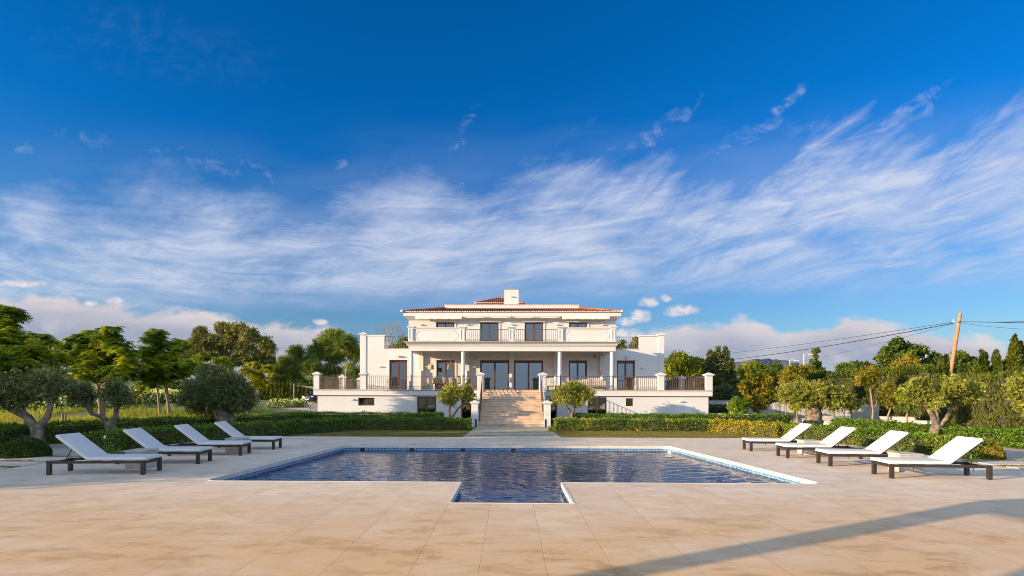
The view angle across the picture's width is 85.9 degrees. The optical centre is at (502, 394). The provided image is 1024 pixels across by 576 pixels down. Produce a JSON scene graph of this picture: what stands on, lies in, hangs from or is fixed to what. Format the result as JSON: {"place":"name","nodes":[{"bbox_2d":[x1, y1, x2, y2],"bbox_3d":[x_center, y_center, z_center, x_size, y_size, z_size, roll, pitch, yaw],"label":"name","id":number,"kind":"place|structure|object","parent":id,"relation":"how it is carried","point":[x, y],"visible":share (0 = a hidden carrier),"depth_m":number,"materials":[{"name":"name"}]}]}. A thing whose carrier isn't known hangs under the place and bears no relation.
{"place":"outdoors","nodes":[
{"label":"outdoors","id":0,"kind":"place"},
{"bbox_2d":[49,444,143,456],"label":"gravel path","id":1,"kind":"structure","parent":0,"point":[61,449],"depth_m":17.01,"materials":[{"name":"gravel"}]},
{"bbox_2d":[0,436,52,458],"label":"ball shrub","id":2,"kind":"object","parent":1,"relation":"on","point":[24,447],"visible":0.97,"depth_m":14.91,"materials":[{"name":"green plant"}]},
{"bbox_2d":[288,402,317,411],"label":"gravel drive","id":3,"kind":"structure","parent":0,"point":[306,407],"depth_m":57.34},
{"bbox_2d":[302,391,317,402],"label":"parked car","id":4,"kind":"object","parent":3,"relation":"on","point":[310,396],"visible":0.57,"depth_m":78.42,"materials":[{"name":"black paint"}]},
{"bbox_2d":[0,380,1012,447],"bbox_3d":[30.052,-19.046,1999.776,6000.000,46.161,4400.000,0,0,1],"label":"ground","id":5,"kind":"structure","parent":0,"point":[152,406],"depth_m":36.27,"materials":[{"name":"plant"}]},
{"bbox_2d":[0,304,72,380],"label":"jacaranda tree","id":6,"kind":"object","parent":5,"relation":"on","point":[19,350],"visible":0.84,"depth_m":22.57,"materials":[{"name":"green plant"}]},
{"bbox_2d":[0,456,73,467],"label":"grass verge","id":7,"kind":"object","parent":5,"relation":"on","point":[25,461],"depth_m":14.22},
{"bbox_2d":[0,462,45,465],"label":"stepping stone","id":8,"kind":"object","parent":7,"relation":"on","point":[16,463],"visible":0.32,"depth_m":13.61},
{"bbox_2d":[0,457,80,460],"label":"stepping stone","id":9,"kind":"object","parent":7,"relation":"on","point":[42,458],"visible":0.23,"depth_m":14.65,"materials":[{"name":"stone"}]},
{"bbox_2d":[0,361,79,440],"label":"olive tree","id":10,"kind":"object","parent":5,"relation":"on","point":[20,389],"visible":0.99,"depth_m":17.34,"materials":[{"name":"green plant"}]},
{"bbox_2d":[0,396,111,411],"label":"flower bed","id":11,"kind":"object","parent":5,"relation":"on","point":[45,405],"visible":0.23,"depth_m":31.91,"materials":[{"name":"green plant"}]},
{"bbox_2d":[64,375,137,429],"bbox_3d":[-14.528,0.586,19.733,2.665,2.595,1.276,0,0,1],"label":"olive tree","id":12,"kind":"object","parent":5,"relation":"on","point":[115,394],"visible":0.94,"depth_m":19.69,"materials":[{"name":"green plant"}]},
{"bbox_2d":[52,326,152,419],"bbox_3d":[-19.754,-0.984,27.299,5.216,4.724,3.344,0,0,1],"label":"jacaranda tree","id":13,"kind":"object","parent":5,"relation":"on","point":[107,356],"visible":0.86,"depth_m":26.54,"materials":[{"name":"green plant"}]},
{"bbox_2d":[0,387,270,443],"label":"meadow grass","id":14,"kind":"structure","parent":5,"relation":"on","point":[129,413],"depth_m":28.69,"materials":[{"name":"plant"}]},
{"bbox_2d":[125,388,180,404],"bbox_3d":[-23.498,0.163,38.287,6.642,1.238,4.602,0,0,-33],"label":"flower bed","id":15,"kind":"object","parent":5,"relation":"on","point":[151,397],"visible":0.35,"depth_m":37.18,"materials":[{"name":"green plant"}]},
{"bbox_2d":[132,327,198,415],"bbox_3d":[-17.765,-0.993,28.781,4.056,4.956,2.524,0,0,1],"label":"jacaranda tree","id":16,"kind":"object","parent":5,"relation":"on","point":[174,365],"visible":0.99,"depth_m":28.45,"materials":[{"name":"green plant"}]},
{"bbox_2d":[168,379,197,389],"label":"broadleaf tree","id":17,"kind":"object","parent":5,"relation":"on","point":[174,387],"visible":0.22,"depth_m":46.00,"materials":[{"name":"green plant"}]},
{"bbox_2d":[190,352,238,377],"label":"jacaranda tree","id":18,"kind":"object","parent":5,"relation":"on","point":[201,357],"visible":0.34,"depth_m":43.90,"materials":[{"name":"green plant"}]},
{"bbox_2d":[0,410,444,444],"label":"clipped hedge","id":19,"kind":"object","parent":5,"relation":"on","point":[20,430],"visible":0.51,"depth_m":23.36,"materials":[{"name":"green plant"}]},
{"bbox_2d":[186,320,278,370],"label":"eucalyptus tree","id":20,"kind":"object","parent":5,"relation":"on","point":[238,340],"visible":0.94,"depth_m":99.63,"materials":[{"name":"green plant"}]},
{"bbox_2d":[239,361,280,410],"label":"jacaranda tree","id":21,"kind":"object","parent":5,"relation":"on","point":[257,377],"visible":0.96,"depth_m":41.88,"materials":[{"name":"green plant"}]},
{"bbox_2d":[267,398,309,407],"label":"flower bed","id":22,"kind":"object","parent":5,"relation":"on","point":[295,403],"visible":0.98,"depth_m":59.81,"materials":[{"name":"green plant"}]},
{"bbox_2d":[266,344,312,384],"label":"pine tree","id":23,"kind":"object","parent":5,"relation":"on","point":[285,369],"visible":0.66,"depth_m":107.61,"materials":[{"name":"green plant"}]},
{"bbox_2d":[274,430,366,435],"bbox_3d":[-7.403,1.764,26.864,11.400,0.030,13.500,0,0,1],"label":"planting bed","id":24,"kind":"object","parent":5,"relation":"on","point":[295,434],"visible":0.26,"depth_m":24.12,"materials":[{"name":"soil"}]},
{"bbox_2d":[171,360,261,422],"bbox_3d":[-13.073,0.160,25.063,3.954,3.396,2.569,0,0,-14],"label":"olive tree","id":25,"kind":"object","parent":24,"relation":"on","point":[220,393],"visible":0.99,"depth_m":24.73,"materials":[{"name":"green plant"}]},
{"bbox_2d":[81,416,471,451],"bbox_3d":[-8.384,1.425,23.279,5.030,0.832,15.791,0,0,45],"label":"clipped hedge","id":26,"kind":"object","parent":24,"relation":"on","point":[118,438],"visible":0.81,"depth_m":23.79,"materials":[{"name":"green plant"}]},
{"bbox_2d":[436,381,478,418],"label":"olive tree","id":27,"kind":"object","parent":24,"relation":"on","point":[449,393],"visible":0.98,"depth_m":31.43,"materials":[{"name":"green plant"}]},
{"bbox_2d":[294,327,359,388],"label":"pine tree","id":28,"kind":"object","parent":5,"relation":"on","point":[324,349],"visible":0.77,"depth_m":103.67,"materials":[{"name":"green plant"}]},
{"bbox_2d":[371,320,406,347],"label":"bare tree","id":29,"kind":"object","parent":5,"relation":"on","point":[391,332],"visible":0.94,"depth_m":55.21,"materials":[{"name":"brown plant"}]},
{"bbox_2d":[0,455,1023,467],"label":"verge grass","id":30,"kind":"structure","parent":5,"relation":"on","point":[79,456],"depth_m":14.29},
{"bbox_2d":[974,461,1023,464],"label":"stepping stone","id":31,"kind":"object","parent":30,"relation":"on","point":[1003,462],"visible":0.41,"depth_m":14.38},
{"bbox_2d":[0,436,1023,575],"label":"pool deck","id":32,"kind":"structure","parent":5,"relation":"on","point":[179,515],"depth_m":7.49,"materials":[{"name":"stone"}]},
{"bbox_2d":[46,433,162,474],"bbox_3d":[-8.695,1.294,12.086,2.030,0.862,0.700,0,0,-4],"label":"sun lounger","id":33,"kind":"object","parent":32,"relation":"on","point":[85,448],"visible":1,"depth_m":11.86,"materials":[{"name":"white metal"}]},
{"bbox_2d":[124,448,158,468],"bbox_3d":[-8.530,1.515,13.009,0.510,0.418,0.510,0,0,-3],"label":"side table","id":34,"kind":"object","parent":32,"relation":"on","point":[142,451],"visible":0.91,"depth_m":12.78,"materials":[{"name":"grey stone"}]},
{"bbox_2d":[115,428,212,463],"bbox_3d":[-8.509,1.294,13.894,2.030,0.862,0.700,0,0,-3],"label":"sun lounger","id":35,"kind":"object","parent":32,"relation":"on","point":[142,437],"visible":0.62,"depth_m":13.68,"materials":[{"name":"white metal"}]},
{"bbox_2d":[167,424,251,455],"bbox_3d":[-8.350,1.294,15.745,2.030,0.862,0.700,0,0,-4],"label":"sun lounger","id":36,"kind":"object","parent":32,"relation":"on","point":[196,437],"visible":0.93,"depth_m":15.48,"materials":[{"name":"white metal"}]},
{"bbox_2d":[225,437,248,451],"bbox_3d":[-7.977,1.517,16.541,0.510,0.418,0.510,0,0,-2],"label":"side table","id":37,"kind":"object","parent":32,"relation":"on","point":[233,449],"visible":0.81,"depth_m":16.30,"materials":[{"name":"grey stone"}]},
{"bbox_2d":[214,421,282,449],"bbox_3d":[-8.125,1.295,17.453,2.030,0.862,0.700,0,0,-3],"label":"sun lounger","id":38,"kind":"object","parent":32,"relation":"on","point":[228,428],"visible":0.6,"depth_m":17.21,"materials":[{"name":"white metal"}]},
{"bbox_2d":[208,444,819,503],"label":"swimming pool","id":39,"kind":"structure","parent":32,"relation":"in","point":[531,486],"depth_m":18.71,"materials":[{"name":"liquid"}]},
{"bbox_2d":[236,450,784,502],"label":"water","id":40,"kind":"structure","parent":39,"relation":"in","point":[375,452],"depth_m":15.55,"materials":[{"name":"liquid"}]},
{"bbox_2d":[742,423,811,450],"bbox_3d":[8.699,1.342,17.316,2.030,0.862,0.700,0,0,5],"label":"sun lounger","id":41,"kind":"object","parent":32,"relation":"on","point":[790,436],"visible":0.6,"depth_m":17.05,"materials":[{"name":"white metal"}]},
{"bbox_2d":[796,439,820,454],"bbox_3d":[9.101,1.565,16.325,0.510,0.418,0.510,0,0,5],"label":"side table","id":42,"kind":"object","parent":32,"relation":"on","point":[808,452],"visible":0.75,"depth_m":16.11,"materials":[{"name":"grey stone"}]},
{"bbox_2d":[776,426,862,458],"bbox_3d":[8.862,1.343,15.455,2.030,0.862,0.700,0,0,5],"label":"sun lounger","id":43,"kind":"object","parent":32,"relation":"on","point":[834,438],"visible":0.84,"depth_m":15.23,"materials":[{"name":"white metal"}]},
{"bbox_2d":[815,430,908,465],"bbox_3d":[9.045,1.343,13.753,2.030,0.862,0.700,0,0,6],"label":"sun lounger","id":44,"kind":"object","parent":32,"relation":"on","point":[884,443],"visible":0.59,"depth_m":13.51,"materials":[{"name":"white metal"}]},
{"bbox_2d":[887,451,923,471],"bbox_3d":[9.338,1.565,12.761,0.510,0.418,0.510,0,0,6],"label":"side table","id":45,"kind":"object","parent":32,"relation":"on","point":[905,454],"visible":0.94,"depth_m":12.54,"materials":[{"name":"grey stone"}]},
{"bbox_2d":[870,436,992,479],"bbox_3d":[9.167,1.343,11.817,2.030,0.862,0.700,0,0,5],"label":"sun lounger","id":46,"kind":"object","parent":32,"relation":"on","point":[952,451],"visible":1,"depth_m":11.58,"materials":[{"name":"white metal"}]},
{"bbox_2d":[312,289,714,422],"bbox_3d":[0.735,-2.847,43.529,26.850,10.998,19.050,0,0,1],"label":"villa","id":47,"kind":"object","parent":5,"relation":"on","point":[509,341],"visible":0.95,"depth_m":38.43,"materials":[{"name":"paint"}]},
{"bbox_2d":[386,358,408,388],"bbox_3d":[-7.353,-1.438,38.905,1.663,2.273,0.280,0,0,1],"label":"terrace door","id":48,"kind":"structure","parent":47,"relation":"in","point":[399,367],"depth_m":39.00,"materials":[{"name":"brown glass"}]},
{"bbox_2d":[417,397,435,413],"bbox_3d":[-4.734,1.387,34.424,1.188,2.460,0.082,0,0,1],"label":"window","id":49,"kind":"structure","parent":47,"relation":"in","point":[424,404],"depth_m":34.42,"materials":[{"name":"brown glass"}]},
{"bbox_2d":[433,320,456,326],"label":"balcony door","id":50,"kind":"structure","parent":47,"relation":"in","point":[436,324],"depth_m":38.91,"materials":[{"name":"white glass"}]},
{"bbox_2d":[434,358,457,389],"bbox_3d":[-4.010,-1.428,38.855,1.688,2.273,0.280,0,0,1],"label":"terrace door","id":51,"kind":"structure","parent":47,"relation":"in","point":[442,363],"depth_m":38.93,"materials":[{"name":"brown glass"}]},
{"bbox_2d":[461,397,470,418],"bbox_3d":[-2.266,1.394,34.473,0.624,2.460,0.070,0,0,1],"label":"basement door","id":52,"kind":"structure","parent":47,"relation":"in","point":[465,411],"depth_m":34.47,"materials":[{"name":"black glass"}]},
{"bbox_2d":[477,320,500,340],"bbox_3d":[-0.920,-4.297,38.808,1.692,1.865,0.280,0,0,1],"label":"balcony door","id":53,"kind":"structure","parent":47,"relation":"in","point":[491,335],"depth_m":38.90,"materials":[{"name":"brown glass"}]},
{"bbox_2d":[477,358,509,389],"bbox_3d":[-0.545,-1.419,38.803,2.459,2.273,0.280,0,0,1],"label":"terrace door","id":54,"kind":"structure","parent":47,"relation":"in","point":[496,371],"depth_m":38.89,"materials":[{"name":"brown glass"}]},
{"bbox_2d":[514,358,545,389],"bbox_3d":[1.836,-1.412,38.767,2.456,2.273,0.280,0,0,1],"label":"terrace door","id":55,"kind":"structure","parent":47,"relation":"in","point":[526,370],"depth_m":38.86,"materials":[{"name":"brown glass"}]},
{"bbox_2d":[522,320,545,340],"bbox_3d":[2.216,-4.288,38.761,1.710,1.865,0.280,0,0,1],"label":"balcony door","id":56,"kind":"structure","parent":47,"relation":"in","point":[540,334],"depth_m":38.85,"materials":[{"name":"brown glass"}]},
{"bbox_2d":[566,358,589,381],"bbox_3d":[5.292,-1.402,38.715,1.679,2.273,0.280,0,0,1],"label":"window","id":57,"kind":"structure","parent":47,"relation":"in","point":[574,368],"depth_m":38.79,"materials":[{"name":"brown glass"}]},
{"bbox_2d":[566,320,589,326],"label":"balcony door","id":58,"kind":"structure","parent":47,"relation":"in","point":[568,324],"depth_m":38.77,"materials":[{"name":"white glass"}]},
{"bbox_2d":[570,379,605,388],"bbox_3d":[5.515,-0.650,36.096,2.394,0.650,0.850,0,0,1],"label":"outdoor sofa","id":59,"kind":"object","parent":47,"relation":"on","point":[603,384],"visible":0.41,"depth_m":35.67,"materials":[{"name":"fabric"}]},
{"bbox_2d":[588,397,605,415],"bbox_3d":[5.876,1.416,34.265,1.177,2.460,0.082,0,0,1],"label":"window","id":60,"kind":"structure","parent":47,"relation":"in","point":[598,405],"depth_m":34.26,"materials":[{"name":"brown glass"}]},
{"bbox_2d":[614,358,637,388],"bbox_3d":[8.656,-1.393,38.665,1.667,2.273,0.280,0,0,1],"label":"terrace door","id":61,"kind":"structure","parent":47,"relation":"in","point":[622,368],"depth_m":38.75,"materials":[{"name":"brown glass"}]},
{"bbox_2d":[664,349,704,385],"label":"pepper tree","id":62,"kind":"object","parent":5,"relation":"on","point":[679,363],"visible":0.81,"depth_m":60.89,"materials":[{"name":"green plant"}]},
{"bbox_2d":[667,379,744,400],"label":"tall hedge","id":63,"kind":"object","parent":5,"relation":"on","point":[728,382],"visible":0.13,"depth_m":56.49,"materials":[{"name":"green plant"}]},
{"bbox_2d":[708,402,729,412],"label":"clipped hedge","id":64,"kind":"object","parent":5,"relation":"on","point":[721,408],"visible":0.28,"depth_m":38.39,"materials":[{"name":"green plant"}]},
{"bbox_2d":[700,345,737,385],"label":"conifer tree","id":65,"kind":"object","parent":5,"relation":"on","point":[719,364],"visible":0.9,"depth_m":59.38,"materials":[{"name":"green plant"}]},
{"bbox_2d":[709,381,739,399],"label":"garden shrub","id":66,"kind":"object","parent":5,"relation":"on","point":[724,391],"visible":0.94,"depth_m":45.35,"materials":[{"name":"green plant"}]},
{"bbox_2d":[726,395,752,413],"bbox_3d":[14.748,0.978,34.288,1.440,1.902,1.530,0,0,-22],"label":"garden shrub","id":67,"kind":"object","parent":5,"relation":"on","point":[738,404],"visible":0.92,"depth_m":34.03,"materials":[{"name":"green plant"}]},
{"bbox_2d":[736,359,771,379],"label":"pepper tree","id":68,"kind":"object","parent":5,"relation":"on","point":[757,367],"visible":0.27,"depth_m":68.95,"materials":[{"name":"green plant"}]},
{"bbox_2d":[736,366,778,413],"bbox_3d":[16.049,0.062,34.813,2.744,3.746,1.496,0,0,1],"label":"autumn tree","id":69,"kind":"object","parent":5,"relation":"on","point":[759,397],"visible":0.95,"depth_m":34.59,"materials":[{"name":"beige plant"}]},
{"bbox_2d":[747,402,778,416],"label":"concrete panel","id":70,"kind":"object","parent":5,"relation":"on","point":[773,408],"visible":0.21,"depth_m":40.40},
{"bbox_2d":[767,360,786,375],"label":"broadleaf tree","id":71,"kind":"object","parent":5,"relation":"on","point":[776,367],"visible":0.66,"depth_m":59.10,"materials":[{"name":"green plant"}]},
{"bbox_2d":[773,362,811,413],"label":"autumn tree","id":72,"kind":"object","parent":5,"relation":"on","point":[790,373],"visible":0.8,"depth_m":39.45,"materials":[{"name":"beige plant"}]},
{"bbox_2d":[779,403,805,417],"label":"concrete panel","id":73,"kind":"object","parent":5,"relation":"on","point":[789,412],"visible":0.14,"depth_m":40.14,"materials":[{"name":"concrete"}]},
{"bbox_2d":[808,347,826,376],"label":"slender tree","id":74,"kind":"object","parent":5,"relation":"on","point":[816,363],"visible":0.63,"depth_m":54.28,"materials":[{"name":"green plant"}]},
{"bbox_2d":[821,408,843,418],"bbox_3d":[23.799,1.311,39.622,1.465,1.211,0.150,0,0,9],"label":"concrete panel","id":75,"kind":"object","parent":5,"relation":"on","point":[839,414],"visible":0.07,"depth_m":39.54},
{"bbox_2d":[737,363,948,419],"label":"tall hedge","id":76,"kind":"object","parent":5,"relation":"on","point":[861,393],"visible":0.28,"depth_m":40.04,"materials":[{"name":"green plant"}]},
{"bbox_2d":[833,360,882,377],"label":"broadleaf tree","id":77,"kind":"object","parent":5,"relation":"on","point":[851,365],"visible":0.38,"depth_m":51.11,"materials":[{"name":"green plant"}]},
{"bbox_2d":[844,405,878,418],"bbox_3d":[25.582,1.335,39.193,2.120,1.174,0.150,0,0,17],"label":"concrete panel","id":78,"kind":"object","parent":5,"relation":"on","point":[864,412],"visible":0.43,"depth_m":39.07,"materials":[{"name":"concrete"}]},
{"bbox_2d":[852,365,879,418],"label":"autumn tree","id":79,"kind":"object","parent":5,"relation":"on","point":[868,375],"visible":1,"depth_m":36.52,"materials":[{"name":"beige plant"}]},
{"bbox_2d":[836,418,930,423],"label":"garden wall","id":80,"kind":"structure","parent":5,"relation":"on","point":[921,421],"depth_m":31.83,"materials":[{"name":"white paint"}]},
{"bbox_2d":[877,379,900,420],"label":"autumn tree","id":81,"kind":"object","parent":5,"relation":"on","point":[887,391],"visible":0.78,"depth_m":31.95,"materials":[{"name":"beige plant"}]},
{"bbox_2d":[879,416,919,419],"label":"garden wall","id":82,"kind":"structure","parent":5,"relation":"on","point":[897,418],"depth_m":37.18,"materials":[{"name":"white paint"}]},
{"bbox_2d":[887,350,921,375],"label":"autumn tree","id":83,"kind":"object","parent":5,"relation":"on","point":[908,358],"visible":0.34,"depth_m":39.37,"materials":[{"name":"beige plant"}]},
{"bbox_2d":[892,385,918,421],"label":"fruit tree","id":84,"kind":"object","parent":5,"relation":"on","point":[902,405],"visible":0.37,"depth_m":30.62,"materials":[{"name":"green plant"}]},
{"bbox_2d":[872,336,942,373],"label":"carob tree","id":85,"kind":"object","parent":5,"relation":"on","point":[894,349],"visible":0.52,"depth_m":45.16,"materials":[{"name":"green plant"}]},
{"bbox_2d":[830,417,1017,447],"bbox_3d":[18.093,1.533,24.234,1.350,0.776,10.441,0,0,0],"label":"clipped hedge","id":86,"kind":"object","parent":5,"relation":"on","point":[1000,437],"visible":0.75,"depth_m":22.98,"materials":[{"name":"green plant"}]},
{"bbox_2d":[950,313,961,372],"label":"utility pole","id":87,"kind":"object","parent":5,"relation":"on","point":[954,348],"visible":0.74,"depth_m":44.35,"materials":[{"name":"brown wood"}]},
{"bbox_2d":[739,323,953,358],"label":"overhead wire","id":88,"kind":"object","parent":87,"relation":"attached to","point":[855,341],"visible":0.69,"depth_m":54.68,"materials":[{"name":"metal"}]},
{"bbox_2d":[935,349,977,375],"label":"broadleaf tree","id":89,"kind":"object","parent":5,"relation":"on","point":[964,360],"visible":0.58,"depth_m":51.05,"materials":[{"name":"green plant"}]},
{"bbox_2d":[926,368,1023,429],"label":"tall hedge","id":90,"kind":"object","parent":5,"relation":"on","point":[996,410],"visible":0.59,"depth_m":30.74,"materials":[{"name":"green plant"}]},
{"bbox_2d":[971,357,983,376],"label":"cypress tree","id":91,"kind":"object","parent":5,"relation":"on","point":[976,367],"visible":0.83,"depth_m":41.30,"materials":[{"name":"green plant"}]},
{"bbox_2d":[978,349,988,381],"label":"cypress tree","id":92,"kind":"object","parent":5,"relation":"on","point":[982,357],"visible":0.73,"depth_m":41.27,"materials":[{"name":"green plant"}]},
{"bbox_2d":[989,349,1004,381],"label":"cypress tree","id":93,"kind":"object","parent":5,"relation":"on","point":[996,365],"visible":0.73,"depth_m":41.27,"materials":[{"name":"green plant"}]},
{"bbox_2d":[1001,367,1023,417],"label":"olive tree","id":94,"kind":"object","parent":5,"relation":"on","point":[1015,390],"visible":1,"depth_m":18.20,"materials":[{"name":"green plant"}]},
{"bbox_2d":[1002,332,1023,372],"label":"cypress tree","id":95,"kind":"object","parent":5,"relation":"on","point":[1014,356],"visible":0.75,"depth_m":41.09,"materials":[{"name":"green plant"}]},
{"bbox_2d":[1006,427,1023,448],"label":"clipped hedge","id":96,"kind":"object","parent":5,"relation":"on","point":[1018,441],"visible":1,"depth_m":18.45,"materials":[{"name":"green plant"}]},
{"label":"planting bed","id":97,"kind":"structure","parent":5,"relation":"on","visible":0},
{"bbox_2d":[548,380,597,420],"bbox_3d":[3.978,0.537,31.089,2.787,2.749,1.506,0,0,1],"label":"olive tree","id":98,"kind":"object","parent":97,"relation":"on","point":[575,394],"visible":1,"depth_m":30.93,"materials":[{"name":"green plant"}]},
{"bbox_2d":[553,416,711,431],"bbox_3d":[6.276,1.463,26.804,7.667,0.835,1.132,0,0,3],"label":"clipped hedge","id":99,"kind":"object","parent":97,"relation":"on","point":[628,424],"visible":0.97,"depth_m":26.50,"materials":[{"name":"green plant"}]},
{"bbox_2d":[573,412,793,425],"bbox_3d":[10.018,1.407,30.640,12.189,0.968,1.575,0,0,1],"label":"clipped hedge","id":100,"kind":"object","parent":97,"relation":"on","point":[771,418],"visible":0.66,"depth_m":30.30,"materials":[{"name":"green plant"}]},
{"bbox_2d":[707,417,790,436],"bbox_3d":[10.975,1.490,24.574,1.222,0.808,3.834,0,0,-29],"label":"clipped hedge","id":101,"kind":"object","parent":97,"relation":"on","point":[760,428],"visible":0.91,"depth_m":24.30,"materials":[{"name":"yellow plant"}]},
{"bbox_2d":[774,376,859,425],"bbox_3d":[18.100,0.532,31.616,5.003,3.256,2.111,0,0,1],"label":"olive tree","id":102,"kind":"object","parent":97,"relation":"on","point":[812,398],"visible":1,"depth_m":31.38,"materials":[{"name":"green plant"}]},
{"bbox_2d":[781,422,993,458],"bbox_3d":[12.674,1.483,19.060,1.274,0.832,7.813,0,0,-11],"label":"clipped hedge","id":103,"kind":"object","parent":97,"relation":"on","point":[931,443],"visible":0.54,"depth_m":17.74,"materials":[{"name":"green plant"}]},
{"bbox_2d":[898,373,989,434],"bbox_3d":[17.918,0.591,22.299,3.610,2.906,1.479,0,0,1],"label":"olive tree","id":104,"kind":"object","parent":97,"relation":"on","point":[940,395],"visible":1,"depth_m":22.17,"materials":[{"name":"green plant"}]},
{"bbox_2d":[470,372,552,426],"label":"staircase","id":105,"kind":"structure","parent":0,"point":[513,408],"depth_m":31.52,"materials":[{"name":"stone"}]},
{"bbox_2d":[0,0,1023,381],"label":"sky","id":106,"kind":"structure","parent":0,"point":[741,176],"materials":[{"name":"blue"}]},
{"bbox_2d":[289,426,780,437],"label":"lawn","id":107,"kind":"structure","parent":0,"point":[560,435],"depth_m":24.26,"materials":[{"name":"plant"}]},
{"bbox_2d":[734,358,978,381],"bbox_3d":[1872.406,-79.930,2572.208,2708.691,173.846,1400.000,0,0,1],"label":"mountains","id":108,"kind":"structure","parent":0,"point":[771,361],"depth_m":2518.74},
{"bbox_2d":[900,447,1023,460],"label":"gravel path","id":109,"kind":"structure","parent":0,"point":[1012,454],"depth_m":16.56,"materials":[{"name":"gravel"}]},
{"bbox_2d":[978,440,1006,459],"bbox_3d":[13.767,1.590,15.594,0.820,0.587,0.818,0,0,1],"label":"ball shrub","id":110,"kind":"object","parent":109,"relation":"on","point":[997,451],"visible":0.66,"depth_m":15.32,"materials":[{"name":"yellow plant"}]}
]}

